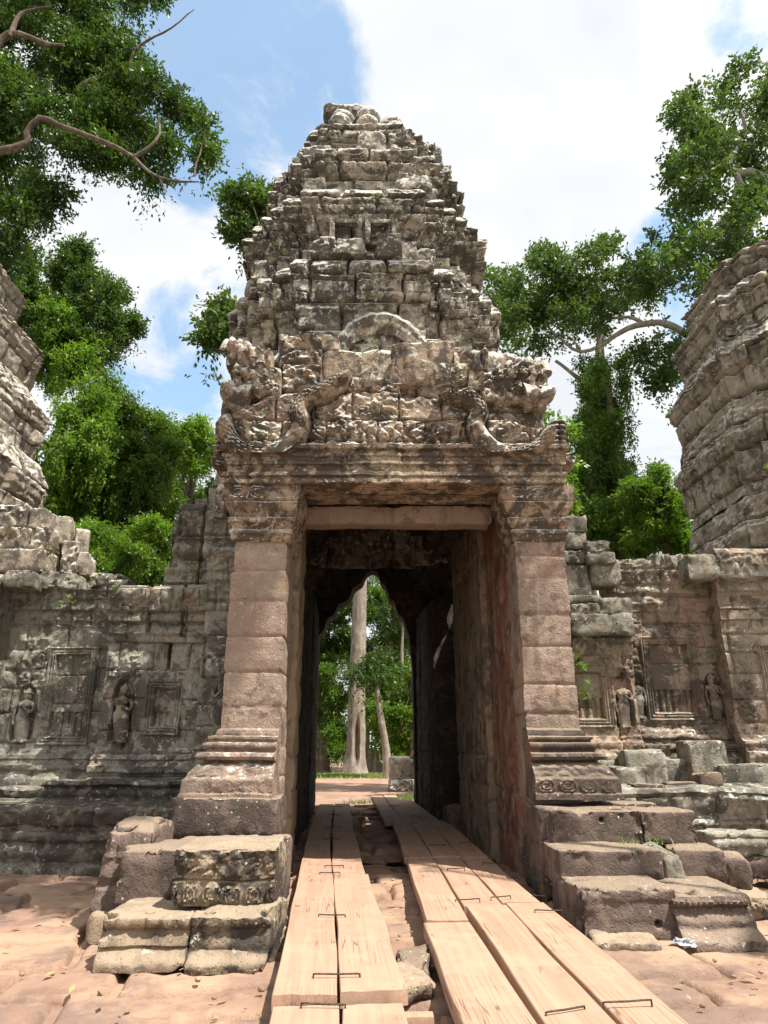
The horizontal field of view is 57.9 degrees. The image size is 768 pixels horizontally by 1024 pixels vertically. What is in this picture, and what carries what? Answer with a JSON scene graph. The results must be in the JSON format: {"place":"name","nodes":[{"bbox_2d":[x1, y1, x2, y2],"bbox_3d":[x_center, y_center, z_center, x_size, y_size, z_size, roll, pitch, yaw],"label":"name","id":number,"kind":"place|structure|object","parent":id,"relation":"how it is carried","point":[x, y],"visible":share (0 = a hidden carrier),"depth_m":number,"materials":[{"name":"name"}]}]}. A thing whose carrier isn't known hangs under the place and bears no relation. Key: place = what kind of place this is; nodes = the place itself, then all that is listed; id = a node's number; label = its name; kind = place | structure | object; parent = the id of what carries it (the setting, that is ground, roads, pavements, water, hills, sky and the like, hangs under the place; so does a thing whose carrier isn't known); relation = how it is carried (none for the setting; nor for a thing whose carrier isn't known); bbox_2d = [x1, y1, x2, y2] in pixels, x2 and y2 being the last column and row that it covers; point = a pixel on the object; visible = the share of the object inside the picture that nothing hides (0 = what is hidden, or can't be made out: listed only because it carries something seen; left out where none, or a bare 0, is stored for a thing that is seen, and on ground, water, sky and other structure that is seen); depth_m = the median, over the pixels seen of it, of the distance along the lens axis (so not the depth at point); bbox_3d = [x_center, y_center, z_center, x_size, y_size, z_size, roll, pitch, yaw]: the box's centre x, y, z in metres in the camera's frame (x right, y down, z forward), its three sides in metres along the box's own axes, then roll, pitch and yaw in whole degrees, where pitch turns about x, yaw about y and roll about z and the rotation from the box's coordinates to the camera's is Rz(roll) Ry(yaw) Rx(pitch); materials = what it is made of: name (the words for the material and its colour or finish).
{"place":"outdoors","nodes":[
{"label":"outdoors","id":0,"kind":"place"},
{"bbox_2d":[0,264,52,508],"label":"side tower","id":1,"kind":"structure","parent":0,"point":[26,422],"depth_m":18.10,"materials":[{"name":"stone"}]},
{"bbox_2d":[316,599,367,772],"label":"forest tree","id":2,"kind":"object","parent":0,"point":[339,640],"visible":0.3,"depth_m":47.06,"materials":[{"name":"green plant"}]},
{"bbox_2d":[316,771,384,778],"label":"grass","id":3,"kind":"structure","parent":0,"point":[326,775],"depth_m":38.78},
{"bbox_2d":[0,749,731,1023],"bbox_3d":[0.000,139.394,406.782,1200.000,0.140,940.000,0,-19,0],"label":"ground","id":4,"kind":"structure","parent":0,"point":[334,791],"depth_m":24.73,"materials":[{"name":"soil"}]},
{"bbox_2d":[9,241,61,343],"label":"dark tree","id":5,"kind":"object","parent":4,"relation":"on","point":[27,285],"visible":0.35,"depth_m":29.47,"materials":[{"name":"green plant"}]},
{"bbox_2d":[22,288,131,571],"bbox_3d":[-11.805,0.041,25.210,7.966,19.572,3.966,-17,-25,42],"label":"vine covered tree","id":6,"kind":"object","parent":4,"relation":"on","point":[75,463],"visible":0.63,"depth_m":24.66,"materials":[{"name":"green plant"}]},
{"bbox_2d":[25,230,153,433],"bbox_3d":[-13.788,-1.335,29.329,7.531,24.788,5.059,-13,-23,34],"label":"conical tree","id":7,"kind":"object","parent":4,"relation":"on","point":[80,283],"visible":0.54,"depth_m":30.46,"materials":[{"name":"green plant"}]},
{"bbox_2d":[85,911,107,944],"bbox_3d":[-2.450,3.807,6.460,0.546,0.349,0.858,4,-19,-13],"label":"rubble stone","id":8,"kind":"object","parent":4,"relation":"on","point":[94,926],"visible":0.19,"depth_m":6.09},
{"bbox_2d":[90,815,173,913],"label":"eroded block","id":9,"kind":"structure","parent":8,"relation":"on","point":[132,830],"depth_m":6.52,"materials":[{"name":"stone"}]},
{"bbox_2d":[0,0,230,283],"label":"overhanging tree","id":10,"kind":"object","parent":4,"relation":"on","point":[105,78],"visible":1,"depth_m":20.59,"materials":[{"name":"green plant"}]},
{"bbox_2d":[0,402,234,880],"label":"enclosure wall","id":11,"kind":"structure","parent":4,"relation":"on","point":[111,702],"depth_m":12.10,"materials":[{"name":"stone"}]},
{"bbox_2d":[44,547,60,561],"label":"plant","id":12,"kind":"object","parent":11,"relation":"on","point":[56,549],"visible":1,"depth_m":12.22,"materials":[{"name":"green plant"}]},
{"bbox_2d":[57,594,75,607],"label":"plant","id":13,"kind":"object","parent":11,"relation":"attached to","point":[69,601],"visible":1,"depth_m":12.84,"materials":[{"name":"green plant"}]},
{"bbox_2d":[35,647,100,745],"bbox_3d":[-5.721,3.355,12.688,0.932,1.754,0.293,0,-19,0],"label":"false window","id":14,"kind":"structure","parent":11,"relation":"in","point":[70,685],"depth_m":12.63,"materials":[{"name":"stone"}]},
{"bbox_2d":[141,679,182,736],"bbox_3d":[-3.740,3.347,11.870,0.651,0.938,0.333,0,-19,0],"label":"false window","id":15,"kind":"structure","parent":11,"relation":"in","point":[155,687],"depth_m":11.81,"materials":[{"name":"stone"}]},
{"bbox_2d":[190,563,206,578],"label":"plant","id":16,"kind":"object","parent":11,"relation":"on","point":[194,570],"visible":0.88,"depth_m":12.46,"materials":[{"name":"green plant"}]},
{"bbox_2d":[73,510,173,584],"bbox_3d":[-8.575,4.014,20.134,4.521,8.744,2.976,0,-19,0],"label":"bush","id":17,"kind":"object","parent":4,"relation":"on","point":[130,550],"visible":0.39,"depth_m":21.05,"materials":[{"name":"green plant"}]},
{"bbox_2d":[80,365,190,586],"bbox_3d":[-9.674,2.102,25.123,5.043,15.648,4.621,0,-19,0],"label":"vine covered tree","id":18,"kind":"object","parent":4,"relation":"on","point":[144,481],"visible":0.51,"depth_m":25.70,"materials":[{"name":"green plant"}]},
{"bbox_2d":[154,474,214,584],"bbox_3d":[-9.497,4.865,33.486,5.802,15.722,4.029,-6,-20,18],"label":"dark tree","id":19,"kind":"object","parent":4,"relation":"on","point":[205,495],"visible":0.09,"depth_m":34.42,"materials":[{"name":"green plant"}]},
{"bbox_2d":[172,411,215,503],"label":"pale tree","id":20,"kind":"object","parent":4,"relation":"on","point":[196,433],"visible":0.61,"depth_m":31.60,"materials":[{"name":"green plant"}]},
{"bbox_2d":[179,163,274,387],"bbox_3d":[-4.539,-2.334,23.019,4.745,22.659,3.294,0,-19,0],"label":"hidden tree","id":21,"kind":"object","parent":4,"relation":"on","point":[244,209],"visible":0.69,"depth_m":24.98,"materials":[{"name":"green plant"}]},
{"bbox_2d":[320,706,345,772],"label":"bush","id":22,"kind":"object","parent":4,"relation":"on","point":[335,752],"visible":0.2,"depth_m":46.74,"materials":[{"name":"green plant"}]},
{"bbox_2d":[317,648,349,773],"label":"forest tree","id":23,"kind":"object","parent":4,"relation":"on","point":[333,699],"visible":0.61,"depth_m":43.59,"materials":[{"name":"green plant"}]},
{"bbox_2d":[341,579,367,773],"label":"dipterocarp tree","id":24,"kind":"object","parent":4,"relation":"on","point":[355,760],"visible":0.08,"depth_m":42.86,"materials":[{"name":"grey plant"}]},
{"bbox_2d":[343,798,372,804],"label":"grass tuft","id":25,"kind":"object","parent":4,"relation":"on","point":[364,802],"visible":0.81,"depth_m":20.77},
{"bbox_2d":[339,664,389,749],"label":"distant woods","id":26,"kind":"object","parent":4,"relation":"on","point":[344,717],"depth_m":69.06,"materials":[{"name":"green plant"}]},
{"bbox_2d":[330,640,412,778],"bbox_3d":[-0.557,10.870,38.584,5.082,7.500,2.658,0,-19,0],"label":"forest tree","id":27,"kind":"object","parent":4,"relation":"on","point":[371,676],"visible":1,"depth_m":38.79,"materials":[{"name":"green plant"}]},
{"bbox_2d":[365,575,379,760],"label":"forest tree","id":28,"kind":"object","parent":4,"relation":"on","point":[369,583],"visible":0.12,"depth_m":51.39,"materials":[{"name":"green plant"}]},
{"bbox_2d":[366,746,382,771],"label":"tree stump","id":29,"kind":"object","parent":4,"relation":"on","point":[373,764],"visible":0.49,"depth_m":48.26,"materials":[{"name":"grey plant"}]},
{"bbox_2d":[348,576,409,755],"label":"forest tree","id":30,"kind":"object","parent":4,"relation":"on","point":[378,637],"visible":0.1,"depth_m":56.80,"materials":[{"name":"green plant"}]},
{"bbox_2d":[365,581,410,743],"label":"forest tree","id":31,"kind":"object","parent":4,"relation":"on","point":[377,595],"visible":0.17,"depth_m":51.62,"materials":[{"name":"green plant"}]},
{"bbox_2d":[363,791,413,800],"bbox_3d":[0.700,8.955,21.843,2.703,0.241,2.649,-7,-20,21],"label":"grass tuft","id":32,"kind":"object","parent":4,"relation":"on","point":[411,797],"visible":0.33,"depth_m":21.92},
{"bbox_2d":[365,655,412,758],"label":"forest tree","id":33,"kind":"object","parent":4,"relation":"on","point":[397,748],"visible":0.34,"depth_m":46.74,"materials":[{"name":"green plant"}]},
{"bbox_2d":[372,596,406,744],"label":"forest tree","id":34,"kind":"object","parent":4,"relation":"on","point":[386,612],"visible":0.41,"depth_m":49.77,"materials":[{"name":"green plant"}]},
{"bbox_2d":[171,102,624,899],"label":"gate tower","id":35,"kind":"structure","parent":4,"relation":"on","point":[423,468],"depth_m":10.25,"materials":[{"name":"stone"}]},
{"bbox_2d":[330,218,396,247],"bbox_3d":[-0.391,-5.284,13.148,1.277,0.618,0.147,0,-19,0],"label":"false window","id":36,"kind":"structure","parent":35,"relation":"in","point":[339,222],"depth_m":13.15,"materials":[{"name":"stone"}]},
{"bbox_2d":[341,322,390,367],"bbox_3d":[-0.210,-2.460,10.554,0.915,0.637,0.372,-7,-20,21],"label":"plant","id":37,"kind":"object","parent":35,"relation":"on","point":[380,346],"visible":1,"depth_m":10.54,"materials":[{"name":"brown plant"}]},
{"bbox_2d":[313,567,424,803],"bbox_3d":[-0.397,4.044,19.739,5.670,8.267,0.900,0,-19,0],"label":"far doorway","id":38,"kind":"structure","parent":35,"relation":"in","point":[340,587],"depth_m":19.90,"materials":[{"name":"stone"}]},
{"bbox_2d":[546,808,643,843],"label":"stair block","id":39,"kind":"structure","parent":35,"relation":"on","point":[575,825],"depth_m":7.52,"materials":[{"name":"stone"}]},
{"bbox_2d":[388,778,413,791],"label":"ruin block","id":40,"kind":"structure","parent":4,"relation":"on","point":[394,785],"depth_m":26.73,"materials":[{"name":"stone"}]},
{"bbox_2d":[389,756,410,779],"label":"ruin block","id":41,"kind":"structure","parent":40,"relation":"on","point":[399,769],"depth_m":27.09,"materials":[{"name":"stone"}]},
{"bbox_2d":[410,759,413,778],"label":"ruin block","id":42,"kind":"structure","parent":40,"relation":"on","point":[411,771],"depth_m":27.43,"materials":[{"name":"stone"}]},
{"bbox_2d":[543,405,590,515],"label":"sapling","id":43,"kind":"object","parent":4,"relation":"on","point":[571,427],"visible":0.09,"depth_m":16.38,"materials":[{"name":"green plant"}]},
{"bbox_2d":[480,227,688,497],"bbox_3d":[8.382,-2.230,27.952,9.500,25.599,6.166,0,-19,0],"label":"spreading tree","id":44,"kind":"object","parent":4,"relation":"on","point":[573,291],"visible":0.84,"depth_m":28.95,"materials":[{"name":"green plant"}]},
{"bbox_2d":[567,375,614,594],"bbox_3d":[8.580,2.153,28.757,3.514,17.816,3.921,-14,-23,36],"label":"dark tree","id":45,"kind":"object","parent":4,"relation":"on","point":[594,592],"visible":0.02,"depth_m":29.45,"materials":[{"name":"green plant"}]},
{"bbox_2d":[566,346,642,559],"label":"vine column","id":46,"kind":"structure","parent":4,"relation":"on","point":[603,456],"depth_m":26.21,"materials":[{"name":"green plant"}]},
{"bbox_2d":[573,491,688,559],"bbox_3d":[8.208,3.979,22.385,5.116,10.226,3.691,0,-19,0],"label":"bush","id":47,"kind":"object","parent":4,"relation":"on","point":[598,526],"visible":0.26,"depth_m":22.57,"materials":[{"name":"green plant"}]},
{"bbox_2d":[608,456,693,559],"bbox_3d":[8.843,3.385,21.190,3.677,10.605,3.043,0,-19,0],"label":"bush","id":48,"kind":"object","parent":4,"relation":"on","point":[664,535],"visible":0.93,"depth_m":21.72,"materials":[{"name":"green plant"}]},
{"bbox_2d":[627,44,767,321],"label":"tall tree","id":49,"kind":"object","parent":4,"relation":"on","point":[713,148],"visible":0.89,"depth_m":25.01,"materials":[{"name":"green plant"}]},
{"bbox_2d":[0,862,767,1023],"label":"pavement","id":50,"kind":"structure","parent":0,"point":[176,996],"depth_m":5.15,"materials":[{"name":"stone"}]},
{"bbox_2d":[93,897,200,973],"bbox_3d":[-1.865,3.430,5.659,0.744,0.400,0.936,0,-19,0],"label":"plinth stone","id":51,"kind":"object","parent":50,"relation":"on","point":[148,935],"visible":0.72,"depth_m":5.37,"materials":[{"name":"stone"}]},
{"bbox_2d":[115,839,192,904],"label":"squared block","id":52,"kind":"structure","parent":51,"relation":"on","point":[146,870],"depth_m":6.21,"materials":[{"name":"stone"}]},
{"bbox_2d":[184,896,286,975],"bbox_3d":[-1.183,3.413,5.668,0.691,0.447,0.940,0,-19,0],"label":"plinth stone","id":53,"kind":"object","parent":50,"relation":"on","point":[229,939],"visible":0.75,"depth_m":5.38,"materials":[{"name":"stone"}]},
{"bbox_2d":[171,834,292,906],"bbox_3d":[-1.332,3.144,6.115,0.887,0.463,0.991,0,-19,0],"label":"carved block","id":54,"kind":"structure","parent":53,"relation":"on","point":[208,871],"depth_m":5.72,"materials":[{"name":"stone"}]},
{"bbox_2d":[280,916,288,950],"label":"rubble stone","id":55,"kind":"object","parent":50,"relation":"on","point":[282,940],"visible":0.12,"depth_m":5.73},
{"bbox_2d":[271,873,336,1011],"bbox_3d":[-0.632,3.590,6.107,0.404,0.096,4.204,1,-19,-4],"label":"plank","id":56,"kind":"object","parent":50,"relation":"on","point":[309,948],"visible":0.99,"depth_m":5.08,"materials":[{"name":"wood"}]},
{"bbox_2d":[269,1005,338,1023],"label":"plank","id":57,"kind":"object","parent":50,"relation":"on","point":[318,1014],"visible":0.99,"depth_m":3.97,"materials":[{"name":"wood"}]},
{"bbox_2d":[300,1002,345,1008],"bbox_3d":[-0.357,2.916,4.067,0.271,0.080,0.014,1,-19,-2],"label":"iron staple","id":58,"kind":"object","parent":57,"relation":"attached to","point":[336,1004],"visible":0.79,"depth_m":4.07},
{"bbox_2d":[334,874,407,1008],"bbox_3d":[-0.221,3.598,6.129,0.417,0.094,4.112,1,-19,-4],"label":"plank","id":59,"kind":"object","parent":50,"relation":"on","point":[365,948],"visible":0.98,"depth_m":5.07,"materials":[{"name":"wood"}]},
{"bbox_2d":[312,973,360,978],"bbox_3d":[-0.304,2.992,4.447,0.311,0.075,0.017,2,-19,-5],"label":"iron staple","id":60,"kind":"object","parent":59,"relation":"attached to","point":[359,974],"visible":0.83,"depth_m":4.45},
{"bbox_2d":[342,1003,407,1023],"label":"plank","id":61,"kind":"object","parent":50,"relation":"on","point":[391,1013],"visible":0.99,"depth_m":3.98,"materials":[{"name":"wood"}]},
{"bbox_2d":[5,878,763,1016],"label":"leaf litter","id":62,"kind":"object","parent":50,"relation":"on","point":[72,987],"visible":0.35,"depth_m":5.04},
{"bbox_2d":[3,874,766,1020],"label":"gravel","id":63,"kind":"structure","parent":50,"relation":"on","point":[261,988],"depth_m":5.04,"materials":[{"name":"gravel"}]},
{"bbox_2d":[396,944,430,976],"bbox_3d":[0.210,3.382,5.147,0.275,0.206,0.710,-1,-19,4],"label":"rubble stone","id":64,"kind":"object","parent":50,"relation":"on","point":[418,957],"visible":0.41,"depth_m":5.16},
{"bbox_2d":[397,962,435,1007],"bbox_3d":[0.154,3.244,4.766,0.335,0.177,0.499,4,-19,-12],"label":"rubble stone","id":65,"kind":"object","parent":50,"relation":"on","point":[420,984],"visible":0.49,"depth_m":4.62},
{"bbox_2d":[405,1011,433,1023],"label":"timber offcut","id":66,"kind":"object","parent":50,"relation":"on","point":[419,1017],"visible":0.59,"depth_m":4.13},
{"bbox_2d":[407,858,468,922],"bbox_3d":[0.506,4.046,7.490,0.365,0.094,3.438,0,-19,-1],"label":"plank","id":67,"kind":"object","parent":50,"relation":"on","point":[435,896],"visible":0.98,"depth_m":6.96,"materials":[{"name":"wood"}]},
{"bbox_2d":[434,858,501,916],"bbox_3d":[0.886,4.169,7.814,0.377,0.094,2.936,1,-19,-2],"label":"plank","id":68,"kind":"object","parent":50,"relation":"on","point":[466,884],"visible":0.82,"depth_m":7.45,"materials":[{"name":"wood"}]},
{"bbox_2d":[423,922,536,1023],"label":"plank","id":69,"kind":"object","parent":50,"relation":"on","point":[477,988],"visible":1,"depth_m":4.43,"materials":[{"name":"wood"}]},
{"bbox_2d":[463,859,538,904],"bbox_3d":[1.267,4.188,7.872,0.374,0.094,2.717,1,-19,-2],"label":"plank","id":70,"kind":"object","parent":50,"relation":"on","point":[495,879],"visible":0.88,"depth_m":7.57,"materials":[{"name":"wood"}]},
{"bbox_2d":[466,905,615,1023],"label":"plank","id":71,"kind":"object","parent":50,"relation":"on","point":[540,979],"visible":0.96,"depth_m":4.56,"materials":[{"name":"wood"}]},
{"bbox_2d":[545,1005,585,1015],"bbox_3d":[1.007,2.788,3.845,0.271,0.072,0.014,8,-20,-22],"label":"iron staple","id":72,"kind":"object","parent":71,"relation":"attached to","point":[564,1009],"visible":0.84,"depth_m":3.85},
{"bbox_2d":[506,902,687,1023],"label":"plank","id":73,"kind":"object","parent":50,"relation":"on","point":[597,974],"visible":0.95,"depth_m":4.60,"materials":[{"name":"wood"}]},
{"bbox_2d":[602,999,652,1010],"bbox_3d":[1.384,2.810,3.940,0.298,0.076,0.016,2,-19,-6],"label":"iron staple","id":74,"kind":"object","parent":73,"relation":"attached to","point":[627,1001],"visible":0.89,"depth_m":3.95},
{"bbox_2d":[552,872,676,940],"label":"stair block","id":75,"kind":"structure","parent":50,"relation":"on","point":[618,904],"depth_m":6.17,"materials":[{"name":"stone"}]},
{"bbox_2d":[539,840,664,880],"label":"stair block","id":76,"kind":"structure","parent":75,"relation":"on","point":[591,858],"depth_m":6.84,"materials":[{"name":"stone"}]},
{"bbox_2d":[613,835,650,845],"bbox_3d":[2.619,3.509,7.464,0.408,0.099,0.323,0,-19,0],"label":"grass tuft","id":77,"kind":"object","parent":76,"relation":"on","point":[629,840],"visible":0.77,"depth_m":7.40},
{"bbox_2d":[587,929,661,951],"bbox_3d":[2.023,3.640,5.848,0.561,0.148,0.432,-2,-19,7],"label":"rubble stone","id":78,"kind":"object","parent":50,"relation":"on","point":[633,941],"visible":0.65,"depth_m":5.73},
{"bbox_2d":[564,515,767,830],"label":"enclosure wall","id":79,"kind":"structure","parent":50,"relation":"on","point":[673,649],"depth_m":12.40,"materials":[{"name":"stone"}]},
{"bbox_2d":[573,652,591,683],"bbox_3d":[3.323,2.637,11.700,0.316,0.536,0.249,8,-20,-23],"label":"plant","id":80,"kind":"object","parent":79,"relation":"in","point":[580,664],"visible":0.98,"depth_m":11.68,"materials":[{"name":"green plant"}]},
{"bbox_2d":[579,683,596,699],"bbox_3d":[3.383,2.986,11.623,0.275,0.320,0.228,7,-20,-19],"label":"plant","id":81,"kind":"object","parent":79,"relation":"in","point":[585,687],"visible":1,"depth_m":11.61,"materials":[{"name":"green plant"}]},
{"bbox_2d":[574,663,614,727],"bbox_3d":[3.504,3.145,11.912,0.760,1.090,0.291,0,-19,0],"label":"false window","id":82,"kind":"structure","parent":79,"relation":"in","point":[598,673],"depth_m":11.86,"materials":[{"name":"stone"}]},
{"bbox_2d":[638,636,704,720],"bbox_3d":[5.255,3.063,12.789,1.037,1.527,0.295,0,-19,0],"label":"false window","id":83,"kind":"structure","parent":79,"relation":"in","point":[667,662],"depth_m":12.73,"materials":[{"name":"stone"}]},
{"bbox_2d":[756,644,767,707],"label":"false window","id":84,"kind":"structure","parent":79,"relation":"in","point":[762,652],"depth_m":12.36,"materials":[{"name":"stone"}]},
{"bbox_2d":[669,937,697,948],"bbox_3d":[2.536,3.640,5.862,0.183,0.088,0.198,15,-24,-38],"label":"plastic wrapper","id":85,"kind":"object","parent":50,"relation":"on","point":[685,943],"visible":1,"depth_m":5.84,"materials":[{"name":"grey"}]},
{"bbox_2d":[657,876,767,953],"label":"plinth stone","id":86,"kind":"object","parent":50,"relation":"on","point":[708,912],"visible":0.65,"depth_m":6.08,"materials":[{"name":"stone"}]},
{"bbox_2d":[644,842,685,878],"bbox_3d":[2.859,3.645,7.136,0.259,0.416,0.610,2,-19,-6],"label":"laterite stone","id":87,"kind":"object","parent":86,"relation":"on","point":[672,866],"visible":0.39,"depth_m":6.91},
{"bbox_2d":[662,842,727,882],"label":"stair block","id":88,"kind":"structure","parent":86,"relation":"on","point":[701,859],"depth_m":7.00,"materials":[{"name":"stone"}]},
{"bbox_2d":[621,806,697,845],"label":"stair block","id":89,"kind":"structure","parent":88,"relation":"on","point":[673,823],"depth_m":7.55,"materials":[{"name":"stone"}]},
{"bbox_2d":[739,887,767,919],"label":"stone block","id":90,"kind":"object","parent":50,"relation":"on","point":[758,908],"depth_m":6.76,"materials":[{"name":"stone"}]},
{"bbox_2d":[723,851,752,889],"bbox_3d":[3.607,3.802,7.396,0.372,0.391,0.609,3,-19,-8],"label":"rubble stone","id":91,"kind":"object","parent":90,"relation":"on","point":[739,870],"visible":0.32,"depth_m":7.14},
{"bbox_2d":[744,855,767,879],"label":"rubble stone","id":92,"kind":"object","parent":50,"relation":"on","point":[759,865],"visible":0.2,"depth_m":8.37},
{"bbox_2d":[695,828,767,856],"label":"carved block","id":93,"kind":"structure","parent":92,"relation":"on","point":[747,843],"depth_m":8.47,"materials":[{"name":"stone"}]},
{"bbox_2d":[0,0,767,746],"label":"sky","id":94,"kind":"structure","parent":0,"point":[543,113],"materials":[{"name":"white"}]},
{"bbox_2d":[294,804,496,866],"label":"passage floor","id":95,"kind":"structure","parent":0,"point":[376,837],"depth_m":12.77,"materials":[{"name":"stone"}]},
{"bbox_2d":[299,831,331,873],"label":"plank","id":96,"kind":"object","parent":95,"relation":"on","point":[316,858],"visible":0.94,"depth_m":9.57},
{"bbox_2d":[308,804,333,833],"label":"plank","id":97,"kind":"object","parent":95,"relation":"on","point":[322,820],"visible":0.93,"depth_m":14.21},
{"bbox_2d":[331,804,352,835],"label":"plank","id":98,"kind":"object","parent":95,"relation":"on","point":[344,821],"visible":0.94,"depth_m":14.17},
{"bbox_2d":[332,831,364,881],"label":"plank","id":99,"kind":"object","parent":95,"relation":"on","point":[346,851],"visible":0.9,"depth_m":9.57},
{"bbox_2d":[371,796,401,825],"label":"plank","id":100,"kind":"object","parent":95,"relation":"on","point":[388,814],"visible":0.93,"depth_m":16.00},
{"bbox_2d":[383,795,420,821],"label":"plank","id":101,"kind":"object","parent":95,"relation":"on","point":[403,811],"visible":0.84,"depth_m":16.32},
{"bbox_2d":[392,820,432,863],"bbox_3d":[0.392,5.349,11.397,0.372,0.096,4.798,1,-19,-1],"label":"plank","id":102,"kind":"object","parent":95,"relation":"on","point":[411,843],"visible":0.96,"depth_m":10.60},
{"bbox_2d":[400,800,437,820],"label":"plank","id":103,"kind":"object","parent":95,"relation":"on","point":[420,812],"visible":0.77,"depth_m":15.86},
{"bbox_2d":[411,821,459,858],"bbox_3d":[0.765,5.356,11.417,0.368,0.094,4.645,1,-19,-2],"label":"plank","id":104,"kind":"object","parent":95,"relation":"on","point":[428,833],"visible":0.88,"depth_m":10.62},
{"bbox_2d":[443,803,460,831],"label":"rubble stone","id":105,"kind":"object","parent":95,"relation":"on","point":[451,814],"visible":0.43,"depth_m":13.16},
{"bbox_2d":[429,820,487,859],"bbox_3d":[1.130,5.358,11.427,0.366,0.095,4.742,1,-19,-2],"label":"plank","id":106,"kind":"object","parent":95,"relation":"on","point":[460,844],"visible":0.88,"depth_m":10.65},
{"bbox_2d":[665,239,767,554],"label":"side tower","id":107,"kind":"structure","parent":0,"point":[717,415],"depth_m":16.80,"materials":[{"name":"stone"}]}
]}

